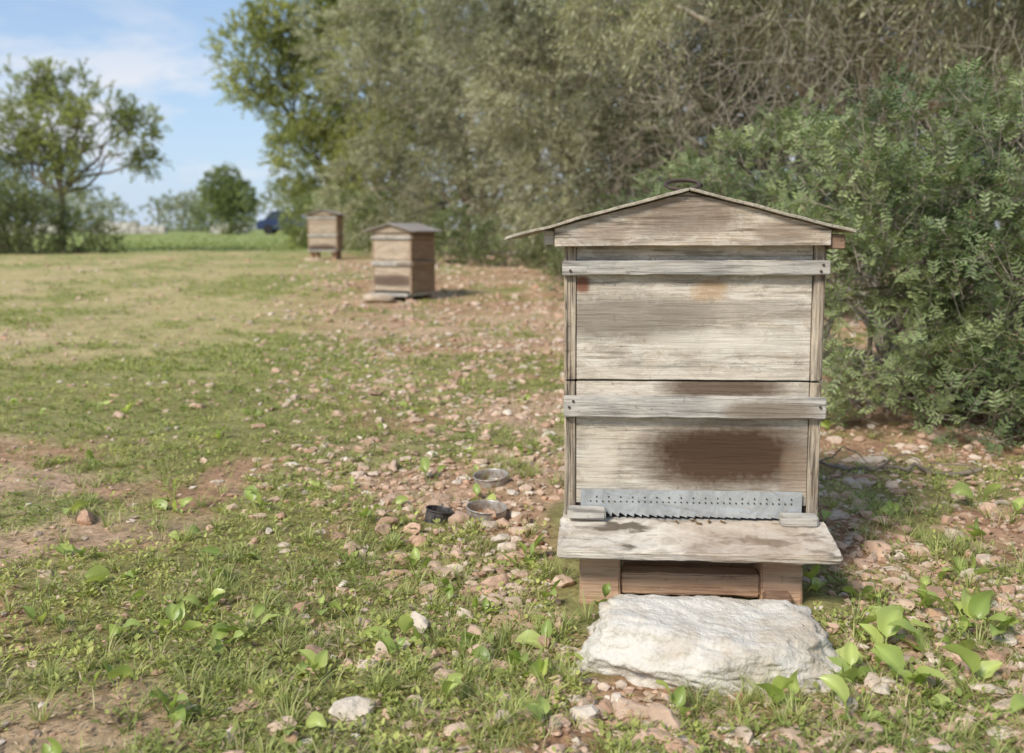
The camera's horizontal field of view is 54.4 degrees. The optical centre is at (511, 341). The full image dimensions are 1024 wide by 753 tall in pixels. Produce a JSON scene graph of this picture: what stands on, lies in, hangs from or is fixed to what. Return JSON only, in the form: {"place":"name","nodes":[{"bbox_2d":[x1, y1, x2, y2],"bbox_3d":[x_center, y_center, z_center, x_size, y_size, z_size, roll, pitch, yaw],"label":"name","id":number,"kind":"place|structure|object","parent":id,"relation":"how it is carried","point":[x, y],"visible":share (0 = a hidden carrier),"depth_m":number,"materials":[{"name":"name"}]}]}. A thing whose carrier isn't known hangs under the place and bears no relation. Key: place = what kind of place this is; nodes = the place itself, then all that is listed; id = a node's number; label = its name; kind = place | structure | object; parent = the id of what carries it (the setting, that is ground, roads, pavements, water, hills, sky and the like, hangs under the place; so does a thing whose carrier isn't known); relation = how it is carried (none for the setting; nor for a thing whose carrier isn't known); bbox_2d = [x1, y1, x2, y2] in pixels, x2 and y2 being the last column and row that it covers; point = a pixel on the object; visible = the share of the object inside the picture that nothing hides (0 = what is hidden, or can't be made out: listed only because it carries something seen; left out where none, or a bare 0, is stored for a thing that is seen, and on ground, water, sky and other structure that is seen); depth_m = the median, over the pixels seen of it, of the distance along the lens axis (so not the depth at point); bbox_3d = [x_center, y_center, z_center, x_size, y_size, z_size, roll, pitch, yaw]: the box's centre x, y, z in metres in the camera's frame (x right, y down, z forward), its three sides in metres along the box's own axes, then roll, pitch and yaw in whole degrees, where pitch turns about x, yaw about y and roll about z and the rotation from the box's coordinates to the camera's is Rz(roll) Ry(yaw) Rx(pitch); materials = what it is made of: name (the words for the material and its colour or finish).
{"place":"outdoors","nodes":[
{"label":"outdoors","id":0,"kind":"place"},
{"bbox_2d":[0,0,1017,228],"label":"sky","id":1,"kind":"structure","parent":0,"point":[150,51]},
{"bbox_2d":[0,229,1023,752],"bbox_3d":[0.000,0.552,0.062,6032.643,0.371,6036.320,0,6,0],"label":"ground","id":2,"kind":"structure","parent":0,"point":[182,303],"depth_m":3.19,"materials":[{"name":"green plant"}]},
{"bbox_2d":[0,146,131,253],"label":"hedge shrub","id":3,"kind":"object","parent":2,"relation":"on","point":[19,209],"visible":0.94,"depth_m":20.41,"materials":[{"name":"green plant"}]},
{"bbox_2d":[0,53,173,251],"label":"almond tree","id":4,"kind":"object","parent":2,"relation":"on","point":[42,88],"visible":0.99,"depth_m":21.45,"materials":[{"name":"green plant"}]},
{"bbox_2d":[0,222,247,233],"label":"stone wall","id":5,"kind":"structure","parent":2,"relation":"on","point":[132,227],"depth_m":71.55,"materials":[{"name":"white stone"}]},
{"bbox_2d":[186,160,262,234],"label":"carob tree","id":6,"kind":"object","parent":2,"relation":"on","point":[227,203],"visible":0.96,"depth_m":58.78,"materials":[{"name":"green plant"}]},
{"bbox_2d":[256,211,307,233],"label":"parked car","id":7,"kind":"object","parent":2,"relation":"on","point":[268,223],"visible":0.41,"depth_m":64.72,"materials":[{"name":"paint"}]},
{"bbox_2d":[27,164,558,232],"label":"distant tree line","id":8,"kind":"object","parent":2,"relation":"on","point":[102,205],"visible":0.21,"depth_m":104.53,"materials":[{"name":"green plant"}]},
{"bbox_2d":[304,258,322,260],"bbox_3d":[-3.317,-1.348,16.680,0.320,0.073,0.199,2,6,-6],"label":"flat stone","id":9,"kind":"object","parent":2,"relation":"on","point":[310,259],"visible":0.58,"depth_m":16.60,"materials":[{"name":"beige stone"}]},
{"bbox_2d":[302,209,347,259],"bbox_3d":[-3.208,-1.810,17.135,0.660,0.900,0.620,0,6,3],"label":"beehive","id":10,"kind":"object","parent":2,"relation":"on","point":[325,230],"visible":0.95,"depth_m":16.91,"materials":[{"name":"brown wood"}]},
{"bbox_2d":[195,0,475,246],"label":"oak tree","id":11,"kind":"object","parent":2,"relation":"on","point":[309,127],"visible":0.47,"depth_m":26.62,"materials":[{"name":"green plant"}]},
{"bbox_2d":[273,184,422,251],"bbox_3d":[-3.732,-2.788,23.444,2.069,1.921,4.852,-5,8,-40],"label":"mastic shrub","id":12,"kind":"object","parent":2,"relation":"on","point":[309,202],"visible":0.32,"depth_m":23.30,"materials":[{"name":"green plant"}]},
{"bbox_2d":[363,294,394,302],"bbox_3d":[-1.299,-0.416,9.700,0.322,0.084,0.253,1,6,-17],"label":"flat stone","id":13,"kind":"object","parent":2,"relation":"on","point":[377,298],"visible":0.98,"depth_m":9.60,"materials":[{"name":"beige stone"}]},
{"bbox_2d":[363,223,443,300],"bbox_3d":[-1.103,-0.786,10.124,0.600,0.825,0.600,3,7,26],"label":"beehive","id":14,"kind":"object","parent":2,"relation":"on","point":[403,264],"visible":0.94,"depth_m":9.94,"materials":[{"name":"brown wood"}]},
{"bbox_2d":[424,505,453,523],"bbox_3d":[-0.182,0.432,2.465,0.070,0.035,0.070,10,3,-1],"label":"tin can","id":15,"kind":"object","parent":2,"relation":"on","point":[441,513],"visible":0.86,"depth_m":2.44,"materials":[{"name":"grey metal"}]},
{"bbox_2d":[280,0,687,257],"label":"olive tree","id":16,"kind":"object","parent":2,"relation":"on","point":[438,109],"visible":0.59,"depth_m":18.68,"materials":[{"name":"green plant"}]},
{"bbox_2d":[466,499,506,520],"bbox_3d":[-0.064,0.433,2.503,0.104,0.036,0.104,3,10,0],"label":"tin can","id":17,"kind":"object","parent":2,"relation":"on","point":[498,507],"visible":0.76,"depth_m":2.53,"materials":[{"name":"metal"}]},
{"bbox_2d":[473,468,507,487],"bbox_3d":[-0.059,0.391,2.800,0.100,0.035,0.100,-3,12,0],"label":"tin can","id":18,"kind":"object","parent":2,"relation":"on","point":[496,476],"visible":0.88,"depth_m":2.82,"materials":[{"name":"metal"}]},
{"bbox_2d":[0,368,1023,752],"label":"broadleaf plants","id":19,"kind":"object","parent":2,"relation":"on","point":[890,620],"visible":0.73,"depth_m":1.71,"materials":[{"name":"green plant"}]},
{"bbox_2d":[0,256,1023,752],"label":"stones","id":20,"kind":"object","parent":2,"relation":"on","point":[618,702],"visible":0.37,"depth_m":2.25,"materials":[{"name":"beige stone"}]},
{"bbox_2d":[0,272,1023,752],"bbox_3d":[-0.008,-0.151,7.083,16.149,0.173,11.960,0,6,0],"label":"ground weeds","id":21,"kind":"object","parent":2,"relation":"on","point":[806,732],"visible":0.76,"depth_m":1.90,"materials":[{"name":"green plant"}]},
{"bbox_2d":[0,315,1023,752],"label":"dry leaf litter","id":22,"kind":"object","parent":2,"relation":"on","point":[176,725],"visible":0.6,"depth_m":1.75,"materials":[{"name":"plant"}]},
{"bbox_2d":[422,186,602,277],"bbox_3d":[0.281,-1.580,14.319,1.866,1.387,4.207,-5,8,-35],"label":"mastic shrub","id":23,"kind":"object","parent":2,"relation":"on","point":[535,260],"visible":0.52,"depth_m":14.73,"materials":[{"name":"green plant"}]},
{"bbox_2d":[505,178,856,604],"bbox_3d":[0.333,0.082,2.131,0.658,0.839,0.670,0,6,5],"label":"beehive","id":24,"kind":"object","parent":2,"relation":"on","point":[693,335],"visible":1,"depth_m":1.94,"materials":[{"name":"brown wood"}]},
{"bbox_2d":[575,594,849,695],"bbox_3d":[0.336,0.522,1.664,0.458,0.148,0.277,3,7,6],"label":"limestone rock","id":25,"kind":"object","parent":2,"relation":"on","point":[643,640],"visible":0.77,"depth_m":1.59,"materials":[{"name":"white stone"}]},
{"bbox_2d":[419,0,1019,254],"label":"olive tree","id":26,"kind":"object","parent":2,"relation":"on","point":[525,28],"visible":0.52,"depth_m":11.17,"materials":[{"name":"green plant"}]},
{"bbox_2d":[543,160,910,306],"bbox_3d":[1.758,-0.927,9.012,3.559,1.542,1.297,3,7,26],"label":"mastic shrub","id":27,"kind":"object","parent":2,"relation":"on","point":[558,265],"visible":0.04,"depth_m":9.49,"materials":[{"name":"green plant"}]},
{"bbox_2d":[529,0,1023,322],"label":"olive tree","id":28,"kind":"object","parent":2,"relation":"on","point":[751,18],"visible":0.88,"depth_m":6.31,"materials":[{"name":"green plant"}]},
{"bbox_2d":[564,0,1023,297],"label":"evergreen thicket","id":29,"kind":"object","parent":2,"relation":"on","point":[727,92],"visible":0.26,"depth_m":8.82,"materials":[{"name":"green plant"}]},
{"bbox_2d":[598,16,1023,454],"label":"mastic bush","id":30,"kind":"object","parent":2,"relation":"on","point":[961,358],"visible":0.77,"depth_m":3.55,"materials":[{"name":"green plant"}]},
{"bbox_2d":[819,446,982,476],"bbox_3d":[1.048,0.354,2.938,0.642,0.082,0.075,2,7,14],"label":"fallen branch","id":31,"kind":"object","parent":2,"relation":"on","point":[926,470],"visible":0.84,"depth_m":2.92,"materials":[{"name":"brown wood"}]},
{"bbox_2d":[0,233,1023,752],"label":"grass","id":32,"kind":"structure","parent":0,"point":[470,673],"depth_m":1.94,"materials":[{"name":"green plant"}]},
{"bbox_2d":[274,0,1023,267],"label":"woodland background","id":33,"kind":"structure","parent":0,"point":[474,195],"depth_m":21.47,"materials":[{"name":"green plant"}]}
]}

